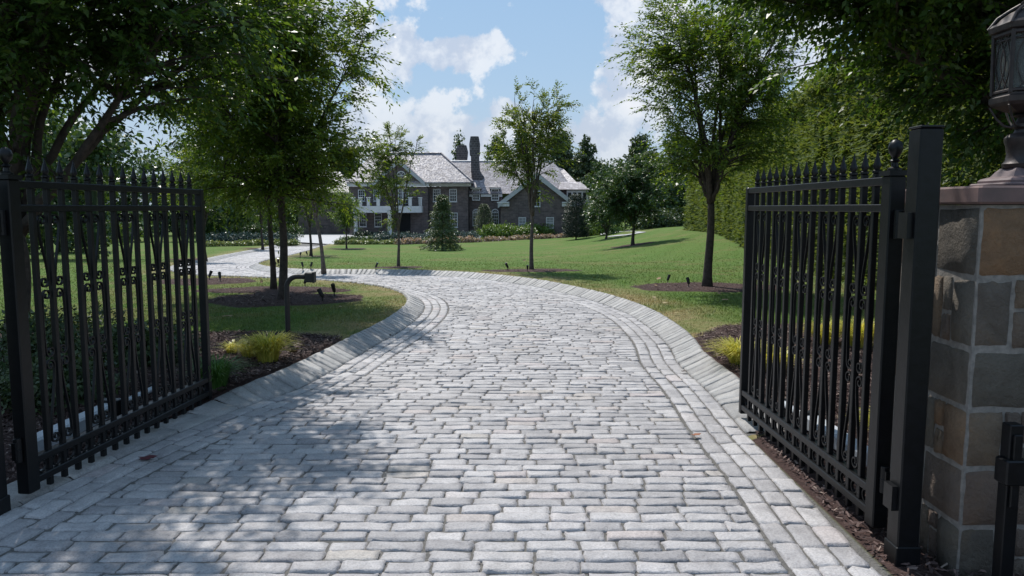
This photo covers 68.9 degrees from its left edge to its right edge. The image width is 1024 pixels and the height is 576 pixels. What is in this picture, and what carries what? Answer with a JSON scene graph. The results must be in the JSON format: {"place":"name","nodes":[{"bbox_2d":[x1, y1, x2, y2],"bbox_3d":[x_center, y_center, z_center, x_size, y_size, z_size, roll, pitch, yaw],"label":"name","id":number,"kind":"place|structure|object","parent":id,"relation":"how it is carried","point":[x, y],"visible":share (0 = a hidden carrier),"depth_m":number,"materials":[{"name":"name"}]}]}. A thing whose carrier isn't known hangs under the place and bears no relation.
{"place":"outdoors","nodes":[
{"label":"outdoors","id":0,"kind":"place"},
{"bbox_2d":[298,234,480,243],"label":"forecourt","id":1,"kind":"structure","parent":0,"point":[328,238],"depth_m":84.32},
{"bbox_2d":[5,0,863,203],"label":"sky","id":2,"kind":"structure","parent":0,"point":[461,60],"materials":[{"name":"blue"}]},
{"bbox_2d":[0,244,880,575],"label":"driveway","id":3,"kind":"structure","parent":0,"point":[576,338],"depth_m":4.77,"materials":[{"name":"stone"}]},
{"bbox_2d":[138,455,156,459],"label":"fallen leaf","id":4,"kind":"object","parent":3,"relation":"on","point":[148,457],"visible":1,"depth_m":5.06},
{"bbox_2d":[0,211,1023,575],"bbox_3d":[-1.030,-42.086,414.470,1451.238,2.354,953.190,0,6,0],"label":"ground","id":5,"kind":"structure","parent":0,"point":[648,241],"depth_m":12.79,"materials":[{"name":"plant"}]},
{"bbox_2d":[0,399,10,515],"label":"gate post","id":6,"kind":"object","parent":5,"relation":"on","point":[5,504],"visible":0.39,"depth_m":4.17,"materials":[{"name":"metal"}]},
{"bbox_2d":[0,147,211,493],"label":"gate leaf","id":7,"kind":"object","parent":6,"relation":"attached to","point":[28,458],"visible":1,"depth_m":4.96,"materials":[{"name":"black paint"}]},
{"bbox_2d":[0,102,159,259],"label":"woodland","id":8,"kind":"object","parent":5,"relation":"on","point":[101,152],"visible":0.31,"depth_m":30.51,"materials":[{"name":"plant"}]},
{"bbox_2d":[37,384,151,451],"bbox_3d":[-3.193,1.047,5.777,0.150,0.290,1.768,0,6,2],"label":"gate opener","id":9,"kind":"object","parent":5,"relation":"on","point":[82,426],"visible":0.17,"depth_m":5.48,"materials":[{"name":"grey metal"}]},
{"bbox_2d":[0,0,344,345],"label":"shade tree","id":10,"kind":"object","parent":5,"relation":"on","point":[38,52],"visible":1,"depth_m":8.05,"materials":[{"name":"green plant"}]},
{"bbox_2d":[152,132,235,261],"bbox_3d":[-12.867,-3.749,31.009,3.535,5.456,3.546,-2,7,-22],"label":"young tree","id":11,"kind":"object","parent":5,"relation":"on","point":[166,170],"visible":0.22,"depth_m":30.66,"materials":[{"name":"green plant"}]},
{"bbox_2d":[205,232,220,241],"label":"juniper shrub","id":12,"kind":"object","parent":5,"relation":"on","point":[213,236],"visible":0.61,"depth_m":68.72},
{"bbox_2d":[7,245,424,508],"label":"curb","id":13,"kind":"structure","parent":5,"relation":"on","point":[306,371],"depth_m":6.95,"materials":[{"name":"stone"}]},
{"bbox_2d":[209,233,229,240],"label":"juniper shrub","id":14,"kind":"object","parent":5,"relation":"on","point":[220,236],"visible":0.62,"depth_m":68.84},
{"bbox_2d":[218,231,244,241],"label":"juniper shrub","id":15,"kind":"object","parent":5,"relation":"on","point":[230,235],"visible":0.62,"depth_m":69.00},
{"bbox_2d":[223,224,239,233],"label":"leafy shrub","id":16,"kind":"object","parent":5,"relation":"on","point":[234,229],"visible":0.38,"depth_m":85.05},
{"bbox_2d":[231,225,250,233],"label":"leafy shrub","id":17,"kind":"object","parent":5,"relation":"on","point":[240,228],"visible":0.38,"depth_m":85.24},
{"bbox_2d":[235,239,248,245],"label":"flowering shrub","id":18,"kind":"object","parent":5,"relation":"on","point":[243,243],"visible":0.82,"depth_m":59.67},
{"bbox_2d":[235,231,255,240],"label":"juniper shrub","id":19,"kind":"object","parent":5,"relation":"on","point":[247,233],"visible":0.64,"depth_m":69.46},
{"bbox_2d":[238,222,259,234],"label":"leafy shrub","id":20,"kind":"object","parent":5,"relation":"on","point":[246,224],"visible":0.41,"depth_m":85.24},
{"bbox_2d":[97,141,412,240],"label":"woodland","id":21,"kind":"object","parent":5,"relation":"on","point":[209,227],"visible":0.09,"depth_m":74.17,"materials":[{"name":"plant"}]},
{"bbox_2d":[244,223,265,233],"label":"leafy shrub","id":22,"kind":"object","parent":5,"relation":"on","point":[256,230],"visible":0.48,"depth_m":85.12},
{"bbox_2d":[257,220,267,232],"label":"leafy shrub","id":23,"kind":"object","parent":5,"relation":"on","point":[264,229],"visible":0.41,"depth_m":84.96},
{"bbox_2d":[236,175,290,249],"bbox_3d":[-17.930,-5.462,52.909,3.858,5.639,3.984,1,6,12],"label":"young tree","id":24,"kind":"object","parent":5,"relation":"on","point":[261,221],"visible":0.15,"depth_m":52.91,"materials":[{"name":"green plant"}]},
{"bbox_2d":[262,220,278,233],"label":"leafy shrub","id":25,"kind":"object","parent":5,"relation":"on","point":[275,229],"visible":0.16,"depth_m":85.11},
{"bbox_2d":[150,0,408,298],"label":"zelkova tree","id":26,"kind":"object","parent":5,"relation":"on","point":[276,147],"visible":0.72,"depth_m":12.35,"materials":[{"name":"green plant"}]},
{"bbox_2d":[287,232,300,241],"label":"juniper shrub","id":27,"kind":"object","parent":5,"relation":"on","point":[296,238],"visible":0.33,"depth_m":70.42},
{"bbox_2d":[290,238,300,245],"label":"flowering shrub","id":28,"kind":"object","parent":5,"relation":"on","point":[296,241],"visible":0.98,"depth_m":62.97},
{"bbox_2d":[287,224,305,236],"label":"leafy shrub","id":29,"kind":"object","parent":5,"relation":"on","point":[297,232],"visible":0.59,"depth_m":85.54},
{"bbox_2d":[286,185,336,255],"bbox_3d":[-9.737,-3.752,35.687,2.985,4.806,2.797,0,6,0],"label":"young tree","id":30,"kind":"object","parent":5,"relation":"on","point":[310,220],"visible":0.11,"depth_m":35.65,"materials":[{"name":"green plant"}]},
{"bbox_2d":[298,120,348,273],"bbox_3d":[-5.465,-2.532,20.120,2.158,4.442,1.792,0,6,0],"label":"zelkova tree","id":31,"kind":"object","parent":5,"relation":"on","point":[323,265],"visible":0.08,"depth_m":20.27,"materials":[{"name":"green plant"}]},
{"bbox_2d":[327,186,366,248],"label":"young tree","id":32,"kind":"object","parent":5,"relation":"on","point":[344,219],"visible":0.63,"depth_m":51.41,"materials":[{"name":"green plant"}]},
{"bbox_2d":[333,143,362,178],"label":"broadleaf tree","id":33,"kind":"object","parent":5,"relation":"on","point":[349,168],"visible":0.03,"depth_m":109.93,"materials":[{"name":"green plant"}]},
{"bbox_2d":[372,231,392,240],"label":"juniper shrub","id":34,"kind":"object","parent":5,"relation":"on","point":[384,237],"visible":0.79,"depth_m":72.39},
{"bbox_2d":[356,121,428,265],"bbox_3d":[-3.571,-2.670,21.880,1.772,4.457,1.857,6,9,44],"label":"zelkova tree","id":35,"kind":"object","parent":5,"relation":"on","point":[392,183],"visible":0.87,"depth_m":21.71,"materials":[{"name":"green plant"}]},
{"bbox_2d":[386,232,404,239],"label":"juniper shrub","id":36,"kind":"object","parent":5,"relation":"on","point":[394,236],"visible":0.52,"depth_m":72.95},
{"bbox_2d":[393,238,404,244],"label":"flowering shrub","id":37,"kind":"object","parent":5,"relation":"on","point":[401,241],"visible":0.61,"depth_m":63.17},
{"bbox_2d":[401,230,417,239],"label":"juniper shrub","id":38,"kind":"object","parent":5,"relation":"on","point":[410,235],"visible":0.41,"depth_m":74.00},
{"bbox_2d":[203,155,669,217],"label":"woodland","id":39,"kind":"object","parent":5,"relation":"on","point":[611,164],"depth_m":141.35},
{"bbox_2d":[418,194,465,250],"bbox_3d":[-4.498,-4.144,47.883,3.195,4.000,3.194,0,6,0],"label":"spruce tree","id":40,"kind":"object","parent":5,"relation":"on","point":[442,205],"visible":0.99,"depth_m":47.57,"materials":[{"name":"green plant"}]},
{"bbox_2d":[298,136,590,234],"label":"stone mansion","id":41,"kind":"structure","parent":5,"relation":"on","point":[474,182],"depth_m":94.17,"materials":[{"name":"grey stone"}]},
{"bbox_2d":[358,190,364,201],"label":"window","id":42,"kind":"structure","parent":41,"relation":"in","point":[360,193],"depth_m":93.26,"materials":[{"name":"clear glass"}]},
{"bbox_2d":[359,213,366,226],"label":"window","id":43,"kind":"structure","parent":41,"relation":"in","point":[363,222],"depth_m":93.62,"materials":[{"name":"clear glass"}]},
{"bbox_2d":[374,213,381,226],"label":"window","id":44,"kind":"structure","parent":41,"relation":"in","point":[377,217],"depth_m":93.58,"materials":[{"name":"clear glass"}]},
{"bbox_2d":[398,189,402,205],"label":"window","id":45,"kind":"structure","parent":41,"relation":"in","point":[400,191],"depth_m":93.28,"materials":[{"name":"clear glass"}]},
{"bbox_2d":[400,214,410,233],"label":"front door","id":46,"kind":"structure","parent":41,"relation":"in","point":[405,225],"depth_m":93.64,"materials":[{"name":"wood"}]},
{"bbox_2d":[403,188,408,205],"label":"window","id":47,"kind":"structure","parent":41,"relation":"in","point":[406,203],"depth_m":93.33,"materials":[{"name":"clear glass"}]},
{"bbox_2d":[433,189,440,201],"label":"window","id":48,"kind":"structure","parent":41,"relation":"in","point":[436,192],"depth_m":94.24,"materials":[{"name":"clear glass"}]},
{"bbox_2d":[449,189,456,201],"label":"window","id":49,"kind":"structure","parent":41,"relation":"in","point":[452,192],"depth_m":94.26,"materials":[{"name":"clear glass"}]},
{"bbox_2d":[450,213,457,227],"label":"window","id":50,"kind":"structure","parent":41,"relation":"in","point":[455,216],"depth_m":94.59,"materials":[{"name":"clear glass"}]},
{"bbox_2d":[473,209,479,225],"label":"window","id":51,"kind":"structure","parent":41,"relation":"in","point":[475,214],"depth_m":96.52,"materials":[{"name":"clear glass"}]},
{"bbox_2d":[492,209,498,225],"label":"window","id":52,"kind":"structure","parent":41,"relation":"in","point":[495,213],"depth_m":96.55,"materials":[{"name":"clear glass"}]},
{"bbox_2d":[519,217,525,225],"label":"window","id":53,"kind":"structure","parent":41,"relation":"in","point":[522,220],"depth_m":92.13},
{"bbox_2d":[533,191,539,206],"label":"window","id":54,"kind":"structure","parent":41,"relation":"in","point":[538,194],"depth_m":91.87,"materials":[{"name":"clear glass"}]},
{"bbox_2d":[546,217,553,228],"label":"window","id":55,"kind":"structure","parent":41,"relation":"in","point":[550,220],"depth_m":92.13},
{"bbox_2d":[449,128,465,186],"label":"broadleaf tree","id":56,"kind":"object","parent":5,"relation":"on","point":[458,141],"visible":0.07,"depth_m":110.08,"materials":[{"name":"green plant"}]},
{"bbox_2d":[467,230,479,239],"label":"juniper shrub","id":57,"kind":"object","parent":5,"relation":"on","point":[473,234],"visible":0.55,"depth_m":77.64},
{"bbox_2d":[474,203,492,235],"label":"cone evergreen","id":58,"kind":"object","parent":5,"relation":"on","point":[481,212],"visible":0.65,"depth_m":87.32,"materials":[{"name":"green plant"}]},
{"bbox_2d":[476,224,503,238],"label":"leafy shrub","id":59,"kind":"object","parent":5,"relation":"on","point":[489,230],"visible":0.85,"depth_m":82.81,"materials":[{"name":"plant"}]},
{"bbox_2d":[484,134,507,198],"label":"broadleaf tree","id":60,"kind":"object","parent":5,"relation":"on","point":[495,140],"visible":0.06,"depth_m":109.87,"materials":[{"name":"green plant"}]},
{"bbox_2d":[489,222,511,237],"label":"leafy shrub","id":61,"kind":"object","parent":5,"relation":"on","point":[504,233],"visible":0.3,"depth_m":84.33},
{"bbox_2d":[500,220,519,236],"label":"leafy shrub","id":62,"kind":"object","parent":5,"relation":"on","point":[510,230],"visible":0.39,"depth_m":85.30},
{"bbox_2d":[0,255,1022,575],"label":"mulch","id":63,"kind":"object","parent":5,"relation":"on","point":[246,367],"visible":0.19,"depth_m":7.30,"materials":[{"name":"wood"}]},
{"bbox_2d":[0,302,125,359],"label":"evergreen shrub","id":64,"kind":"object","parent":63,"relation":"on","point":[33,337],"visible":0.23,"depth_m":7.82,"materials":[{"name":"green plant"}]},
{"bbox_2d":[0,347,130,417],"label":"evergreen shrub","id":65,"kind":"object","parent":63,"relation":"on","point":[5,392],"visible":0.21,"depth_m":6.24,"materials":[{"name":"green plant"}]},
{"bbox_2d":[74,317,201,370],"bbox_3d":[-3.751,0.564,7.615,1.429,0.581,1.127,0,6,0],"label":"evergreen shrub","id":66,"kind":"object","parent":63,"relation":"on","point":[115,344],"visible":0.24,"depth_m":7.43,"materials":[{"name":"green plant"}]},
{"bbox_2d":[175,353,257,390],"bbox_3d":[-2.679,0.766,6.721,0.803,0.286,0.818,0,6,0],"label":"grass clump","id":67,"kind":"object","parent":63,"relation":"on","point":[220,372],"visible":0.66,"depth_m":6.66,"materials":[{"name":"plant"}]},
{"bbox_2d":[220,339,242,353],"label":"grass clump","id":68,"kind":"object","parent":63,"relation":"on","point":[228,348],"visible":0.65,"depth_m":8.07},
{"bbox_2d":[222,338,255,357],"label":"grass clump","id":69,"kind":"object","parent":63,"relation":"on","point":[245,353],"visible":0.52,"depth_m":7.83,"materials":[{"name":"plant"}]},
{"bbox_2d":[139,0,351,288],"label":"zelkova tree","id":70,"kind":"object","parent":63,"relation":"on","point":[273,276],"visible":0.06,"depth_m":13.94,"materials":[{"name":"green plant"}]},
{"bbox_2d":[232,330,300,363],"bbox_3d":[-2.503,0.622,7.651,0.779,0.318,0.804,0,6,0],"label":"grass clump","id":71,"kind":"object","parent":63,"relation":"on","point":[269,347],"visible":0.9,"depth_m":7.58,"materials":[{"name":"plant"}]},
{"bbox_2d":[284,272,315,342],"bbox_3d":[-2.489,0.283,8.718,0.405,0.945,0.136,0,6,0],"label":"gooseneck post","id":72,"kind":"object","parent":63,"relation":"on","point":[309,277],"visible":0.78,"depth_m":8.67,"materials":[{"name":"metal"}]},
{"bbox_2d":[317,288,323,300],"bbox_3d":[-3.230,0.148,12.603,0.128,0.303,0.077,0,6,1],"label":"garden spotlight","id":73,"kind":"object","parent":63,"relation":"on","point":[320,292],"visible":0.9,"depth_m":12.57,"materials":[{"name":"black metal"}]},
{"bbox_2d":[701,335,766,367],"bbox_3d":[2.322,0.653,7.579,0.913,0.270,0.885,0,6,0],"label":"grass clump","id":74,"kind":"object","parent":63,"relation":"on","point":[733,351],"visible":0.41,"depth_m":7.51,"materials":[{"name":"plant"}]},
{"bbox_2d":[737,344,811,369],"bbox_3d":[2.535,0.701,7.283,0.817,0.239,0.825,0,6,0],"label":"grass clump","id":75,"kind":"object","parent":63,"relation":"on","point":[780,356],"visible":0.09,"depth_m":7.22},
{"bbox_2d":[796,320,851,344],"bbox_3d":[3.638,0.527,8.681,0.915,0.286,0.954,0,6,0],"label":"grass clump","id":76,"kind":"object","parent":63,"relation":"on","point":[830,328],"visible":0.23,"depth_m":8.58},
{"bbox_2d":[813,317,874,347],"bbox_3d":[3.956,0.523,8.501,1.066,0.333,1.105,0,6,0],"label":"grass clump","id":77,"kind":"object","parent":63,"relation":"on","point":[862,334],"visible":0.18,"depth_m":8.41,"materials":[{"name":"plant"}]},
{"bbox_2d":[506,226,523,236],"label":"leafy shrub","id":78,"kind":"object","parent":5,"relation":"on","point":[520,232],"visible":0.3,"depth_m":86.53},
{"bbox_2d":[249,243,784,432],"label":"curb","id":79,"kind":"structure","parent":5,"relation":"on","point":[718,382],"depth_m":10.44,"materials":[{"name":"stone"}]},
{"bbox_2d":[513,123,536,158],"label":"broadleaf tree","id":80,"kind":"object","parent":5,"relation":"on","point":[518,138],"visible":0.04,"depth_m":114.06,"materials":[{"name":"green plant"}]},
{"bbox_2d":[518,224,537,236],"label":"leafy shrub","id":81,"kind":"object","parent":5,"relation":"on","point":[526,229],"visible":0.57,"depth_m":87.66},
{"bbox_2d":[518,220,540,235],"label":"leafy shrub","id":82,"kind":"object","parent":5,"relation":"on","point":[535,226],"visible":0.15,"depth_m":89.28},
{"bbox_2d":[478,76,586,268],"bbox_3d":[0.536,-2.900,19.794,2.972,5.217,2.302,0,6,0],"label":"zelkova tree","id":83,"kind":"object","parent":5,"relation":"on","point":[528,166],"visible":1,"depth_m":19.57,"materials":[{"name":"green plant"}]},
{"bbox_2d":[536,223,551,235],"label":"leafy shrub","id":84,"kind":"object","parent":5,"relation":"on","point":[543,230],"visible":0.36,"depth_m":90.42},
{"bbox_2d":[540,223,557,233],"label":"leafy shrub","id":85,"kind":"object","parent":5,"relation":"on","point":[547,226],"visible":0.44,"depth_m":91.94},
{"bbox_2d":[546,127,580,174],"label":"tree","id":86,"kind":"object","parent":5,"relation":"on","point":[569,156],"visible":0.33,"depth_m":109.19,"materials":[{"name":"green plant"}]},
{"bbox_2d":[562,193,590,238],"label":"column evergreen","id":87,"kind":"object","parent":5,"relation":"on","point":[575,231],"depth_m":68.74,"materials":[{"name":"green plant"}]},
{"bbox_2d":[568,134,598,219],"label":"pine tree","id":88,"kind":"object","parent":5,"relation":"on","point":[579,168],"visible":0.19,"depth_m":106.01,"materials":[{"name":"green plant"}]},
{"bbox_2d":[579,221,598,235],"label":"leafy shrub","id":89,"kind":"object","parent":5,"relation":"on","point":[591,230],"visible":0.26,"depth_m":90.67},
{"bbox_2d":[580,158,610,199],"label":"broadleaf tree","id":90,"kind":"object","parent":5,"relation":"on","point":[590,179],"visible":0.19,"depth_m":102.18,"materials":[{"name":"green plant"}]},
{"bbox_2d":[582,190,626,238],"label":"tree","id":91,"kind":"object","parent":5,"relation":"on","point":[597,216],"visible":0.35,"depth_m":60.38,"materials":[{"name":"green plant"}]},
{"bbox_2d":[591,217,627,235],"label":"leafy shrub","id":92,"kind":"object","parent":5,"relation":"on","point":[599,228],"visible":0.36,"depth_m":68.96,"materials":[{"name":"plant"}]},
{"bbox_2d":[604,172,643,230],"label":"broadleaf tree","id":93,"kind":"object","parent":5,"relation":"on","point":[625,224],"visible":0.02,"depth_m":79.65,"materials":[{"name":"green plant"}]},
{"bbox_2d":[582,148,673,244],"bbox_3d":[6.906,-5.234,42.756,4.984,5.884,4.326,4,7,32],"label":"dogwood tree","id":94,"kind":"object","parent":5,"relation":"on","point":[615,192],"visible":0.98,"depth_m":42.29,"materials":[{"name":"green plant"}]},
{"bbox_2d":[585,148,687,229],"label":"woodland","id":95,"kind":"object","parent":5,"relation":"on","point":[675,200],"visible":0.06,"depth_m":73.12,"materials":[{"name":"plant"}]},
{"bbox_2d":[620,132,661,226],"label":"pine tree","id":96,"kind":"object","parent":5,"relation":"on","point":[643,138],"visible":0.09,"depth_m":90.19,"materials":[{"name":"green plant"}]},
{"bbox_2d":[628,213,662,229],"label":"leafy shrub","id":97,"kind":"object","parent":5,"relation":"on","point":[638,222],"visible":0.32,"depth_m":68.64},
{"bbox_2d":[635,206,673,228],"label":"leafy shrub","id":98,"kind":"object","parent":5,"relation":"on","point":[655,225],"visible":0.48,"depth_m":68.26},
{"bbox_2d":[643,176,670,217],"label":"broadleaf tree","id":99,"kind":"object","parent":5,"relation":"on","point":[654,188],"visible":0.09,"depth_m":74.64,"materials":[{"name":"green plant"}]},
{"bbox_2d":[647,209,683,227],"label":"leafy shrub","id":100,"kind":"object","parent":5,"relation":"on","point":[676,218],"visible":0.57,"depth_m":68.20,"materials":[{"name":"plant"}]},
{"bbox_2d":[659,206,684,225],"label":"leafy shrub","id":101,"kind":"object","parent":5,"relation":"on","point":[675,211],"visible":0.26,"depth_m":69.78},
{"bbox_2d":[649,133,700,196],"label":"broadleaf tree","id":102,"kind":"object","parent":5,"relation":"on","point":[672,172],"visible":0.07,"depth_m":82.01,"materials":[{"name":"green plant"}]},
{"bbox_2d":[597,0,816,286],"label":"zelkova tree","id":103,"kind":"object","parent":5,"relation":"on","point":[735,99],"visible":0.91,"depth_m":14.47,"materials":[{"name":"green plant"}]},
{"bbox_2d":[757,85,783,117],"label":"pine tree","id":104,"kind":"object","parent":5,"relation":"on","point":[770,103],"depth_m":64.29,"materials":[{"name":"green plant"}]},
{"bbox_2d":[784,398,867,466],"bbox_3d":[2.239,1.082,5.452,0.150,0.290,1.414,0,6,-2],"label":"gate opener","id":105,"kind":"object","parent":5,"relation":"on","point":[835,435],"visible":0.09,"depth_m":5.10,"materials":[{"name":"grey metal"}]},
{"bbox_2d":[650,0,1023,186],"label":"shade tree","id":106,"kind":"object","parent":5,"relation":"on","point":[918,34],"visible":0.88,"depth_m":8.54,"materials":[{"name":"green plant"}]},
{"bbox_2d":[682,3,1009,288],"bbox_3d":[10.890,-4.115,30.873,3.946,5.991,50.810,1,6,7],"label":"hedge","id":107,"kind":"object","parent":5,"relation":"on","point":[851,138],"visible":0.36,"depth_m":18.46,"materials":[{"name":"plant"}]},
{"bbox_2d":[883,125,944,566],"bbox_3d":[1.883,0.341,3.524,0.140,2.172,0.120,0,6,0],"label":"gate post","id":108,"kind":"object","parent":5,"relation":"on","point":[918,218],"visible":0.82,"depth_m":3.48,"materials":[{"name":"metal"}]},
{"bbox_2d":[739,139,906,527],"bbox_3d":[1.889,0.151,4.838,0.100,2.011,2.270,0,6,-1],"label":"gate leaf","id":109,"kind":"object","parent":108,"relation":"attached to","point":[892,183],"visible":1,"depth_m":4.46,"materials":[{"name":"black paint"}]},
{"bbox_2d":[887,185,1023,575],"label":"stone pillar","id":110,"kind":"structure","parent":5,"relation":"on","point":[976,388],"depth_m":3.45,"materials":[{"name":"stone"}]},
{"bbox_2d":[969,1,1023,185],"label":"lantern","id":111,"kind":"object","parent":110,"relation":"on","point":[1006,33],"visible":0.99,"depth_m":3.56,"materials":[{"name":"brown metal"}]},
{"bbox_2d":[991,422,1023,575],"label":"metal post","id":112,"kind":"object","parent":5,"relation":"on","point":[1009,470],"visible":1,"depth_m":3.22,"materials":[{"name":"metal"}]},
{"bbox_2d":[601,231,642,236],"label":"drive","id":113,"kind":"structure","parent":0,"point":[625,234],"depth_m":63.86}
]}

